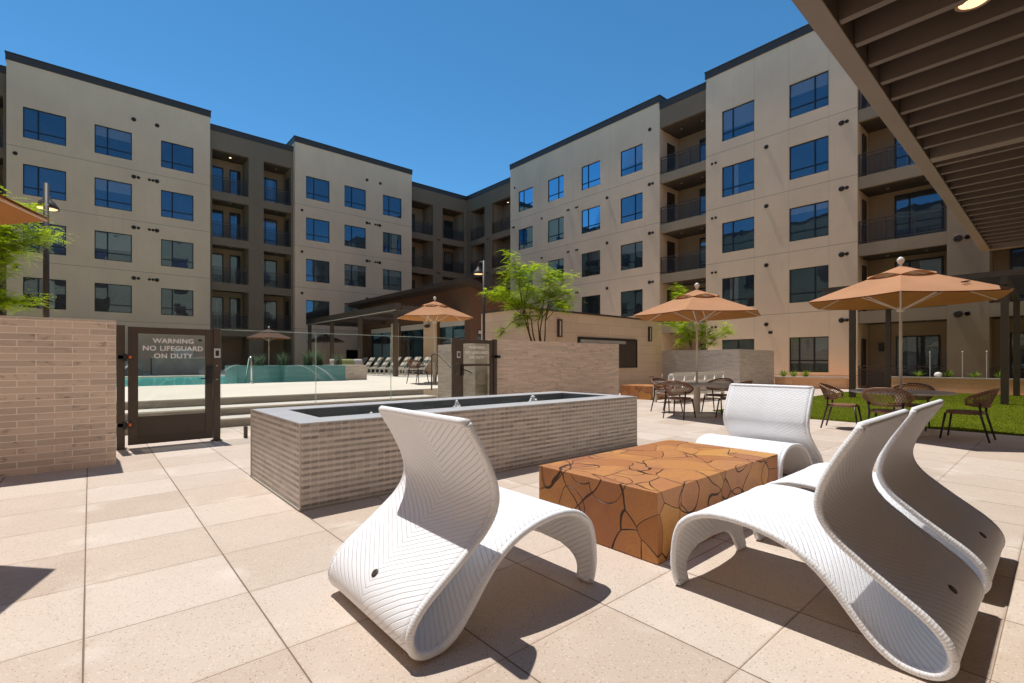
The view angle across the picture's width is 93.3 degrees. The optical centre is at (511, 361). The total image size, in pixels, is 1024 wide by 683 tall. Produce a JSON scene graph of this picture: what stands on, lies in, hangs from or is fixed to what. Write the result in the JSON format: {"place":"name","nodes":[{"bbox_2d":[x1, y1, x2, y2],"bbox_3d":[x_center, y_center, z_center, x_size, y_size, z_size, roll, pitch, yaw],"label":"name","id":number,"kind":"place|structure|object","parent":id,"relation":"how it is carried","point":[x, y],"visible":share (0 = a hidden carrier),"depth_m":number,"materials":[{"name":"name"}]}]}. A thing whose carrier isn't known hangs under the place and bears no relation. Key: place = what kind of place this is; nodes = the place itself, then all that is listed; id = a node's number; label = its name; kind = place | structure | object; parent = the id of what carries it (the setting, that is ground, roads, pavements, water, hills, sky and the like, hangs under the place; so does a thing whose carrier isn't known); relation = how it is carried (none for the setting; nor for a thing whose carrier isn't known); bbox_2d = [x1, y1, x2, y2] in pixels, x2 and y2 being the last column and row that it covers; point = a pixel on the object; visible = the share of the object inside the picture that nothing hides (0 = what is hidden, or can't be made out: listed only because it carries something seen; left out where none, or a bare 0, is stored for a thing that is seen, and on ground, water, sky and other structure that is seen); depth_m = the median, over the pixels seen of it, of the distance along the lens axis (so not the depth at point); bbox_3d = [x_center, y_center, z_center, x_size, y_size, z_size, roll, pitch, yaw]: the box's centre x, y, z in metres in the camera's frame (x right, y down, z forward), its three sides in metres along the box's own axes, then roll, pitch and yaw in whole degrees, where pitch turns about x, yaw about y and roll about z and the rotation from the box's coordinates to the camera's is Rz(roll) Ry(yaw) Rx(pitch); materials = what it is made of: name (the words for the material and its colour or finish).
{"place":"outdoors","nodes":[
{"label":"outdoors","id":0,"kind":"place"},
{"bbox_2d":[0,315,115,476],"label":"brick wall","id":1,"kind":"structure","parent":0,"point":[57,394],"depth_m":5.59,"materials":[{"name":"brick"}]},
{"bbox_2d":[149,357,204,374],"bbox_3d":[-19.088,0.275,28.074,3.100,1.010,1.100,0,0,-41],"label":"counter","id":2,"kind":"object","parent":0,"point":[178,366],"visible":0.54,"depth_m":27.47,"materials":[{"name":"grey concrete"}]},
{"bbox_2d":[125,372,437,402],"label":"pool deck","id":3,"kind":"structure","parent":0,"point":[377,382],"depth_m":13.84,"materials":[{"name":"beige concrete"}]},
{"bbox_2d":[125,377,224,386],"bbox_3d":[-16.827,1.720,18.496,17.000,1.700,12.200,0,0,-41],"label":"pool basin","id":4,"kind":"object","parent":3,"relation":"in","point":[156,381],"depth_m":25.45,"materials":[{"name":"teal paint"}]},
{"bbox_2d":[0,50,466,373],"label":"apartment wing","id":5,"kind":"structure","parent":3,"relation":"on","point":[172,213],"depth_m":32.41,"materials":[{"name":"beige paint"}]},
{"bbox_2d":[23,277,65,309],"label":"window","id":6,"kind":"structure","parent":5,"relation":"in","point":[57,288],"depth_m":27.50,"materials":[{"name":"grey glass"}]},
{"bbox_2d":[23,222,65,255],"bbox_3d":[-26.638,-7.000,27.572,1.766,1.716,0.060,0,0,-41],"label":"window","id":7,"kind":"structure","parent":5,"relation":"in","point":[57,248],"depth_m":27.78,"materials":[{"name":"grey glass"}]},
{"bbox_2d":[23,164,65,200],"bbox_3d":[-26.638,-10.170,27.572,1.766,1.716,0.060,0,0,-41],"label":"window","id":8,"kind":"structure","parent":5,"relation":"in","point":[34,177],"depth_m":27.50,"materials":[{"name":"blue glass"}]},
{"bbox_2d":[23,107,65,145],"bbox_3d":[-26.638,-13.350,27.572,1.766,1.716,0.060,0,0,-41],"label":"window","id":9,"kind":"structure","parent":5,"relation":"in","point":[37,125],"depth_m":27.55,"materials":[{"name":"blue glass"}]},
{"bbox_2d":[95,283,131,312],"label":"window","id":10,"kind":"structure","parent":5,"relation":"in","point":[108,297],"depth_m":29.55,"materials":[{"name":"grey glass"}]},
{"bbox_2d":[95,230,131,262],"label":"window","id":11,"kind":"structure","parent":5,"relation":"in","point":[108,245],"depth_m":29.55,"materials":[{"name":"grey glass"}]},
{"bbox_2d":[95,177,131,211],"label":"window","id":12,"kind":"structure","parent":5,"relation":"in","point":[108,193],"depth_m":29.55,"materials":[{"name":"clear glass"}]},
{"bbox_2d":[95,124,131,159],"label":"window","id":13,"kind":"structure","parent":5,"relation":"in","point":[108,141],"depth_m":29.55,"materials":[{"name":"blue glass"}]},
{"bbox_2d":[161,288,192,315],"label":"window","id":14,"kind":"structure","parent":5,"relation":"in","point":[177,302],"depth_m":31.65,"materials":[{"name":"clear glass"}]},
{"bbox_2d":[161,239,192,268],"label":"window","id":15,"kind":"structure","parent":5,"relation":"in","point":[173,253],"depth_m":31.65,"materials":[{"name":"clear glass"}]},
{"bbox_2d":[161,190,192,220],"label":"window","id":16,"kind":"structure","parent":5,"relation":"in","point":[173,205],"depth_m":31.65,"materials":[{"name":"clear glass"}]},
{"bbox_2d":[161,140,192,173],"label":"window","id":17,"kind":"structure","parent":5,"relation":"in","point":[173,156],"depth_m":31.65,"materials":[{"name":"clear glass"}]},
{"bbox_2d":[306,300,328,319],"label":"window","id":18,"kind":"structure","parent":5,"relation":"in","point":[314,309],"depth_m":37.57,"materials":[{"name":"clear glass"}]},
{"bbox_2d":[306,259,328,282],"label":"window","id":19,"kind":"structure","parent":5,"relation":"in","point":[316,270],"depth_m":37.61,"materials":[{"name":"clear glass"}]},
{"bbox_2d":[306,217,328,242],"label":"window","id":20,"kind":"structure","parent":5,"relation":"in","point":[316,230],"depth_m":37.61,"materials":[{"name":"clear glass"}]},
{"bbox_2d":[306,176,328,202],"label":"window","id":21,"kind":"structure","parent":5,"relation":"in","point":[316,189],"depth_m":37.61,"materials":[{"name":"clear glass"}]},
{"bbox_2d":[344,264,365,286],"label":"window","id":22,"kind":"structure","parent":5,"relation":"in","point":[354,275],"depth_m":39.57,"materials":[{"name":"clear glass"}]},
{"bbox_2d":[344,225,365,248],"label":"window","id":23,"kind":"structure","parent":5,"relation":"in","point":[353,236],"depth_m":39.57,"materials":[{"name":"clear glass"}]},
{"bbox_2d":[344,185,365,210],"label":"window","id":24,"kind":"structure","parent":5,"relation":"in","point":[355,198],"depth_m":39.57,"materials":[{"name":"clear glass"}]},
{"bbox_2d":[383,269,400,290],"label":"window","id":25,"kind":"structure","parent":5,"relation":"in","point":[391,279],"depth_m":41.75,"materials":[{"name":"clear glass"}]},
{"bbox_2d":[383,232,400,254],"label":"window","id":26,"kind":"structure","parent":5,"relation":"in","point":[391,242],"depth_m":41.75,"materials":[{"name":"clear glass"}]},
{"bbox_2d":[383,195,400,217],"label":"window","id":27,"kind":"structure","parent":5,"relation":"in","point":[391,205],"depth_m":41.75,"materials":[{"name":"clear glass"}]},
{"bbox_2d":[246,326,290,364],"bbox_3d":[-15.503,-0.733,30.809,2.900,2.985,2.512,0,0,0],"label":"patio umbrella","id":28,"kind":"object","parent":3,"relation":"on","point":[269,335],"visible":0.97,"depth_m":30.42,"materials":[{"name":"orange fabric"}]},
{"bbox_2d":[125,390,422,409],"bbox_3d":[-8.572,0.876,8.365,16.100,0.132,0.019,0,0,-41],"label":"step riser","id":29,"kind":"object","parent":3,"relation":"attached to","point":[170,404],"visible":0.56,"depth_m":11.07,"materials":[{"name":"grey concrete"}]},
{"bbox_2d":[220,365,366,383],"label":"swimming pool","id":30,"kind":"structure","parent":3,"relation":"on","point":[235,374],"depth_m":18.68,"materials":[{"name":"teal liquid"}]},
{"bbox_2d":[306,303,458,376],"bbox_3d":[-8.820,-1.085,30.639,3.840,3.730,13.470,0,0,-41],"label":"pergola","id":31,"kind":"object","parent":3,"relation":"on","point":[381,314],"visible":0.73,"depth_m":28.25,"materials":[{"name":"brown metal"}]},
{"bbox_2d":[422,362,437,382],"bbox_3d":[-2.792,0.409,17.480,1.200,0.742,1.200,0,0,-41],"label":"dining table","id":32,"kind":"object","parent":3,"relation":"on","point":[434,369],"visible":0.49,"depth_m":17.41,"materials":[{"name":"metal"}]},
{"bbox_2d":[397,296,472,361],"bbox_3d":[-2.792,-0.792,17.480,2.840,3.105,2.460,0,0,7],"label":"patio umbrella","id":33,"kind":"object","parent":32,"relation":"on","point":[434,311],"visible":1,"depth_m":17.29,"materials":[{"name":"orange fabric"}]},
{"bbox_2d":[348,276,532,373],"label":"clubhouse","id":34,"kind":"structure","parent":3,"relation":"on","point":[461,295],"depth_m":29.35,"materials":[{"name":"orange paint"}]},
{"bbox_2d":[0,0,808,195],"label":"sky","id":35,"kind":"structure","parent":0,"point":[453,93],"materials":[{"name":"blue"}]},
{"bbox_2d":[0,387,1023,682],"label":"paving","id":36,"kind":"structure","parent":0,"point":[194,561],"depth_m":2.61,"materials":[{"name":"beige tile"}]},
{"bbox_2d":[0,194,49,224],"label":"patio umbrella","id":37,"kind":"object","parent":36,"relation":"on","point":[12,212],"visible":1,"depth_m":3.48,"materials":[{"name":"orange fabric"}]},
{"bbox_2d":[0,185,73,315],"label":"palo verde tree","id":38,"kind":"object","parent":36,"relation":"on","point":[12,243],"visible":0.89,"depth_m":8.20,"materials":[{"name":"green plant"}]},
{"bbox_2d":[35,183,59,317],"bbox_3d":[-9.426,-1.139,9.751,0.379,4.818,0.523,0,0,-15],"label":"lamp post","id":39,"kind":"object","parent":36,"relation":"on","point":[51,206],"visible":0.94,"depth_m":9.56,"materials":[{"name":"brown"}]},
{"bbox_2d":[116,325,127,450],"bbox_3d":[-5.636,0.375,6.960,0.150,1.790,0.150,0,0,-41],"label":"gate post","id":40,"kind":"object","parent":36,"relation":"on","point":[120,386],"visible":0.96,"depth_m":6.92,"materials":[{"name":"brown metal"}]},
{"bbox_2d":[118,326,212,444],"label":"pool gate","id":41,"kind":"structure","parent":40,"relation":"attached to","point":[161,428],"depth_m":7.30,"materials":[{"name":"brown metal"}]},
{"bbox_2d":[210,329,222,441],"bbox_3d":[-4.737,0.375,7.746,0.150,1.790,0.151,0,0,-41],"label":"gate post","id":42,"kind":"object","parent":36,"relation":"on","point":[216,384],"visible":1,"depth_m":7.70,"materials":[{"name":"brown metal"}]},
{"bbox_2d":[125,397,435,421],"bbox_3d":[-8.347,1.171,8.108,16.100,0.398,0.695,0,0,-41],"label":"step riser","id":43,"kind":"object","parent":36,"relation":"on","point":[235,411],"visible":0.11,"depth_m":10.01,"materials":[{"name":"grey tile"}]},
{"bbox_2d":[125,395,436,414],"bbox_3d":[-8.342,0.957,8.102,16.100,0.030,0.710,0,0,-41],"label":"step tread","id":44,"kind":"object","parent":43,"relation":"on","point":[175,409],"visible":0.56,"depth_m":10.70,"materials":[{"name":"concrete"}]},
{"bbox_2d":[250,391,637,511],"bbox_3d":[-0.494,0.872,6.293,4.886,0.795,1.656,0,0,-41],"label":"fountain","id":45,"kind":"object","parent":36,"relation":"on","point":[305,458],"visible":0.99,"depth_m":5.26,"materials":[{"name":"beige brick"}]},
{"bbox_2d":[451,338,459,396],"bbox_3d":[-1.250,0.375,10.776,0.180,1.790,0.126,0,0,-41],"label":"gate post","id":46,"kind":"object","parent":36,"relation":"on","point":[455,367],"visible":0.85,"depth_m":10.74,"materials":[{"name":"brown metal"}]},
{"bbox_2d":[328,406,596,660],"bbox_3d":[-0.259,0.765,2.709,1.223,1.010,0.894,0,0,-41],"label":"lounge chair","id":47,"kind":"object","parent":36,"relation":"on","point":[436,536],"visible":1,"depth_m":2.40,"materials":[{"name":"white wicker"}]},
{"bbox_2d":[438,343,487,397],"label":"tile wall","id":48,"kind":"structure","parent":36,"relation":"on","point":[475,382],"depth_m":12.06,"materials":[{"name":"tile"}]},
{"bbox_2d":[477,250,584,340],"bbox_3d":[0.576,-1.842,14.306,3.290,2.945,1.942,0,0,-2],"label":"palo verde tree","id":49,"kind":"object","parent":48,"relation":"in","point":[555,295],"visible":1,"depth_m":14.18,"materials":[{"name":"green plant"}]},
{"bbox_2d":[473,260,484,339],"bbox_3d":[-1.172,-1.139,17.097,0.379,4.818,0.523,0,0,-15],"label":"lamp post","id":50,"kind":"object","parent":36,"relation":"on","point":[478,271],"visible":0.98,"depth_m":16.90,"materials":[{"name":"brown"}]},
{"bbox_2d":[492,339,496,394],"bbox_3d":[-0.421,0.375,11.518,0.090,1.790,0.100,0,0,-41],"label":"gate post","id":51,"kind":"object","parent":36,"relation":"on","point":[494,368],"visible":0.56,"depth_m":11.48,"materials":[{"name":"brown metal"}]},
{"bbox_2d":[460,339,500,396],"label":"pool gate","id":52,"kind":"structure","parent":51,"relation":"attached to","point":[491,355],"depth_m":11.20,"materials":[{"name":"brown metal"}]},
{"bbox_2d":[488,340,618,394],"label":"tile wall","id":53,"kind":"structure","parent":36,"relation":"on","point":[531,366],"depth_m":13.00,"materials":[{"name":"stone"}]},
{"bbox_2d":[479,307,663,389],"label":"stone wall","id":54,"kind":"structure","parent":36,"relation":"on","point":[576,325],"depth_m":20.15,"materials":[{"name":"beige stone"}]},
{"bbox_2d":[578,337,636,367],"bbox_3d":[4.159,-0.345,20.566,4.010,1.270,0.099,0,0,-41],"label":"screen","id":55,"kind":"object","parent":54,"relation":"attached to","point":[627,353],"visible":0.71,"depth_m":21.23,"materials":[{"name":"black plastic"}]},
{"bbox_2d":[621,384,667,399],"bbox_3d":[4.566,1.043,16.620,1.150,0.446,1.180,0,0,-41],"label":"coffee table","id":56,"kind":"object","parent":36,"relation":"on","point":[643,391],"visible":0.6,"depth_m":16.20,"materials":[{"name":"brown wood"}]},
{"bbox_2d":[539,440,777,563],"bbox_3d":[1.278,1.042,4.029,1.913,0.449,1.055,0,0,-41],"label":"coffee table","id":57,"kind":"object","parent":36,"relation":"on","point":[640,501],"visible":0.77,"depth_m":3.47,"materials":[{"name":"orange stone"}]},
{"bbox_2d":[662,380,695,419],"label":"dining chair","id":58,"kind":"object","parent":36,"relation":"on","point":[684,398],"visible":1,"depth_m":10.62,"materials":[{"name":"brown wicker"}]},
{"bbox_2d":[653,371,725,403],"bbox_3d":[5.846,0.810,15.790,3.368,0.920,0.725,0,0,-41],"label":"outdoor sofa","id":59,"kind":"object","parent":36,"relation":"on","point":[705,377],"visible":0.54,"depth_m":15.30,"materials":[{"name":"fabric"}]},
{"bbox_2d":[664,382,730,416],"bbox_3d":[4.368,0.899,11.414,1.480,0.742,1.480,0,0,-41],"label":"dining table","id":60,"kind":"object","parent":36,"relation":"on","point":[698,413],"visible":0.84,"depth_m":11.34,"materials":[{"name":"metal"}]},
{"bbox_2d":[633,283,760,383],"bbox_3d":[4.368,-0.302,11.414,3.040,3.105,2.633,0,0,0],"label":"patio umbrella","id":61,"kind":"object","parent":60,"relation":"on","point":[696,306],"visible":1,"depth_m":11.29,"materials":[{"name":"orange fabric"}]},
{"bbox_2d":[658,283,737,349],"bbox_3d":[8.905,-1.342,22.833,4.128,4.830,2.087,0,0,-7],"label":"palo verde tree","id":62,"kind":"object","parent":36,"relation":"on","point":[727,331],"visible":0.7,"depth_m":22.71,"materials":[{"name":"green plant"}]},
{"bbox_2d":[662,349,773,386],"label":"tile wall","id":63,"kind":"structure","parent":36,"relation":"on","point":[743,365],"depth_m":21.73,"materials":[{"name":"beige tile"}]},
{"bbox_2d":[695,383,823,478],"bbox_3d":[2.647,0.765,5.189,1.223,1.010,0.894,0,0,-41],"label":"lounge chair","id":64,"kind":"object","parent":36,"relation":"on","point":[774,419],"visible":0.67,"depth_m":5.18,"materials":[{"name":"white wicker"}]},
{"bbox_2d":[774,376,848,388],"bbox_3d":[14.273,1.005,22.822,2.530,0.570,2.585,0,0,-41],"label":"planter","id":65,"kind":"object","parent":36,"relation":"on","point":[840,382],"visible":0.78,"depth_m":22.36,"materials":[{"name":"orange stone"}]},
{"bbox_2d":[670,409,984,680],"bbox_3d":[1.634,0.765,2.591,0.894,1.010,1.223,0,0,-41],"label":"lounge chair","id":66,"kind":"object","parent":36,"relation":"on","point":[908,593],"visible":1,"depth_m":2.28,"materials":[{"name":"white wicker"}]},
{"bbox_2d":[818,383,861,427],"bbox_3d":[6.229,0.846,9.204,0.688,0.855,0.716,0,0,43],"label":"dining chair","id":67,"kind":"object","parent":36,"relation":"on","point":[825,390],"visible":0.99,"depth_m":9.15,"materials":[{"name":"brown wicker"}]},
{"bbox_2d":[753,399,1004,593],"bbox_3d":[2.433,0.765,3.272,0.894,1.010,1.223,0,0,-41],"label":"lounge chair","id":68,"kind":"object","parent":36,"relation":"on","point":[971,536],"visible":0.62,"depth_m":2.97,"materials":[{"name":"white wicker"}]},
{"bbox_2d":[861,387,914,419],"bbox_3d":[6.203,0.846,7.983,0.688,0.855,0.716,0,0,-41],"label":"dining chair","id":69,"kind":"object","parent":36,"relation":"on","point":[864,393],"visible":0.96,"depth_m":7.82,"materials":[{"name":"brown wicker"}]},
{"bbox_2d":[850,389,956,435],"bbox_3d":[6.899,0.899,8.579,1.480,0.742,1.480,0,0,-41],"label":"dining table","id":70,"kind":"object","parent":36,"relation":"on","point":[927,393],"visible":0.39,"depth_m":8.28,"materials":[{"name":"metal"}]},
{"bbox_2d":[808,257,1013,389],"bbox_3d":[6.899,-0.302,8.579,2.633,3.105,3.040,0,0,39],"label":"patio umbrella","id":71,"kind":"object","parent":70,"relation":"on","point":[900,288],"visible":0.99,"depth_m":8.48,"materials":[{"name":"orange fabric"}]},
{"bbox_2d":[791,0,1023,250],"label":"pergola","id":72,"kind":"object","parent":36,"relation":"on","point":[939,84],"visible":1,"depth_m":3.13,"materials":[{"name":"beige metal"}]},
{"bbox_2d":[891,383,935,430],"bbox_3d":[7.587,0.846,9.184,0.688,0.855,0.716,0,0,-42],"label":"dining chair","id":73,"kind":"object","parent":36,"relation":"on","point":[920,397],"visible":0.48,"depth_m":9.24,"materials":[{"name":"brown wicker"}]},
{"bbox_2d":[891,376,1023,395],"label":"planter","id":74,"kind":"object","parent":36,"relation":"on","point":[966,385],"visible":0.67,"depth_m":19.13,"materials":[{"name":"orange stone"}]},
{"bbox_2d":[939,388,1000,442],"bbox_3d":[7.449,0.846,7.846,0.716,0.855,0.688,0,0,-37],"label":"dining chair","id":75,"kind":"object","parent":36,"relation":"on","point":[982,403],"visible":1,"depth_m":7.65,"materials":[{"name":"brown wicker"}]},
{"bbox_2d":[466,24,1023,387],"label":"apartment wing","id":76,"kind":"structure","parent":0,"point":[779,183],"depth_m":25.92,"materials":[{"name":"beige paint"}]},
{"bbox_2d":[519,226,532,249],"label":"window","id":77,"kind":"structure","parent":76,"relation":"in","point":[526,234],"depth_m":39.95,"materials":[{"name":"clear glass"}]},
{"bbox_2d":[519,187,532,211],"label":"window","id":78,"kind":"structure","parent":76,"relation":"in","point":[525,196],"depth_m":39.95,"materials":[{"name":"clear glass"}]},
{"bbox_2d":[548,216,563,242],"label":"window","id":79,"kind":"structure","parent":76,"relation":"in","point":[555,226],"depth_m":37.38,"materials":[{"name":"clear glass"}]},
{"bbox_2d":[548,175,563,201],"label":"window","id":80,"kind":"structure","parent":76,"relation":"in","point":[556,185],"depth_m":37.38,"materials":[{"name":"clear glass"}]},
{"bbox_2d":[582,295,599,313],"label":"window","id":81,"kind":"structure","parent":76,"relation":"in","point":[591,304],"depth_m":34.77,"materials":[{"name":"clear glass"}]},
{"bbox_2d":[582,250,599,276],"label":"window","id":82,"kind":"structure","parent":76,"relation":"in","point":[591,260],"depth_m":34.77,"materials":[{"name":"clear glass"}]},
{"bbox_2d":[582,205,599,233],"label":"window","id":83,"kind":"structure","parent":76,"relation":"in","point":[591,216],"depth_m":34.77,"materials":[{"name":"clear glass"}]},
{"bbox_2d":[582,160,599,189],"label":"window","id":84,"kind":"structure","parent":76,"relation":"in","point":[591,172],"depth_m":34.77,"materials":[{"name":"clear glass"}]},
{"bbox_2d":[621,289,642,316],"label":"window","id":85,"kind":"structure","parent":76,"relation":"in","point":[631,301],"depth_m":32.21,"materials":[{"name":"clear glass"}]},
{"bbox_2d":[621,241,642,270],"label":"window","id":86,"kind":"structure","parent":76,"relation":"in","point":[632,253],"depth_m":32.15,"materials":[{"name":"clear glass"}]},
{"bbox_2d":[621,192,642,223],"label":"window","id":87,"kind":"structure","parent":76,"relation":"in","point":[631,206],"depth_m":32.15,"materials":[{"name":"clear glass"}]},
{"bbox_2d":[621,144,642,176],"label":"window","id":88,"kind":"structure","parent":76,"relation":"in","point":[632,158],"depth_m":32.15,"materials":[{"name":"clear glass"}]},
{"bbox_2d":[722,275,753,306],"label":"window","id":89,"kind":"structure","parent":76,"relation":"in","point":[740,289],"depth_m":26.84,"materials":[{"name":"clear glass"}]},
{"bbox_2d":[722,217,753,252],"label":"window","id":90,"kind":"structure","parent":76,"relation":"in","point":[737,235],"depth_m":26.90,"materials":[{"name":"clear glass"}]},
{"bbox_2d":[722,158,753,197],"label":"window","id":91,"kind":"structure","parent":76,"relation":"in","point":[737,178],"depth_m":26.90,"materials":[{"name":"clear glass"}]},
{"bbox_2d":[722,100,753,141],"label":"window","id":92,"kind":"structure","parent":76,"relation":"in","point":[738,120],"depth_m":26.90,"materials":[{"name":"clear glass"}]},
{"bbox_2d":[722,339,753,349],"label":"window","id":93,"kind":"structure","parent":76,"relation":"in","point":[748,344],"depth_m":26.87,"materials":[{"name":"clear glass"}]},
{"bbox_2d":[790,265,828,302],"bbox_3d":[14.907,-3.850,24.262,0.060,1.716,1.756,0,0,-41],"label":"window","id":94,"kind":"structure","parent":76,"relation":"in","point":[806,284],"depth_m":24.27,"materials":[{"name":"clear glass"}]},
{"bbox_2d":[790,200,828,241],"bbox_3d":[14.907,-7.000,24.262,0.060,1.716,1.756,0,0,-41],"label":"window","id":95,"kind":"structure","parent":76,"relation":"in","point":[811,220],"depth_m":24.24,"materials":[{"name":"blue glass"}]},
{"bbox_2d":[790,135,828,179],"bbox_3d":[14.907,-10.170,24.262,0.060,1.716,1.756,0,0,-41],"label":"window","id":96,"kind":"structure","parent":76,"relation":"in","point":[810,157],"depth_m":24.24,"materials":[{"name":"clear glass"}]},
{"bbox_2d":[790,70,828,117],"bbox_3d":[14.907,-13.350,24.262,0.060,1.716,1.756,0,0,-41],"label":"window","id":97,"kind":"structure","parent":76,"relation":"in","point":[812,93],"depth_m":24.24,"materials":[{"name":"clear glass"}]},
{"bbox_2d":[790,336,828,371],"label":"window","id":98,"kind":"structure","parent":76,"relation":"in","point":[811,354],"depth_m":24.24,"materials":[{"name":"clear glass"}]},
{"bbox_2d":[896,335,939,375],"bbox_3d":[18.809,-0.255,22.426,0.060,1.846,1.576,0,0,-41],"label":"window","id":99,"kind":"structure","parent":76,"relation":"in","point":[915,349],"depth_m":22.34,"materials":[{"name":"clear glass"}]},
{"bbox_2d":[895,256,942,307],"bbox_3d":[18.832,-3.545,22.400,0.060,2.366,1.746,0,0,-41],"label":"balcony door","id":100,"kind":"structure","parent":76,"relation":"in","point":[934,263],"depth_m":22.16,"materials":[{"name":"black glass"}]},
{"bbox_2d":[895,188,942,238],"bbox_3d":[18.832,-6.695,22.400,0.060,2.366,1.746,0,0,-41],"label":"balcony door","id":101,"kind":"structure","parent":76,"relation":"in","point":[928,198],"depth_m":22.37,"materials":[{"name":"blue glass"}]},
{"bbox_2d":[1010,247,1023,301],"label":"balcony door","id":102,"kind":"structure","parent":76,"relation":"in","point":[1017,254],"depth_m":20.01,"materials":[{"name":"black glass"}]},
{"bbox_2d":[1010,333,1023,378],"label":"window","id":103,"kind":"structure","parent":76,"relation":"in","point":[1011,334],"depth_m":19.94,"materials":[{"name":"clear glass"}]},
{"bbox_2d":[712,392,1023,435],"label":"grass base","id":104,"kind":"object","parent":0,"point":[939,416],"visible":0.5,"depth_m":11.58,"materials":[{"name":"green plant"}]},
{"bbox_2d":[821,268,1023,404],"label":"pergola","id":105,"kind":"object","parent":104,"relation":"on","point":[1013,278],"visible":0.45,"depth_m":16.70,"materials":[{"name":"brown metal"}]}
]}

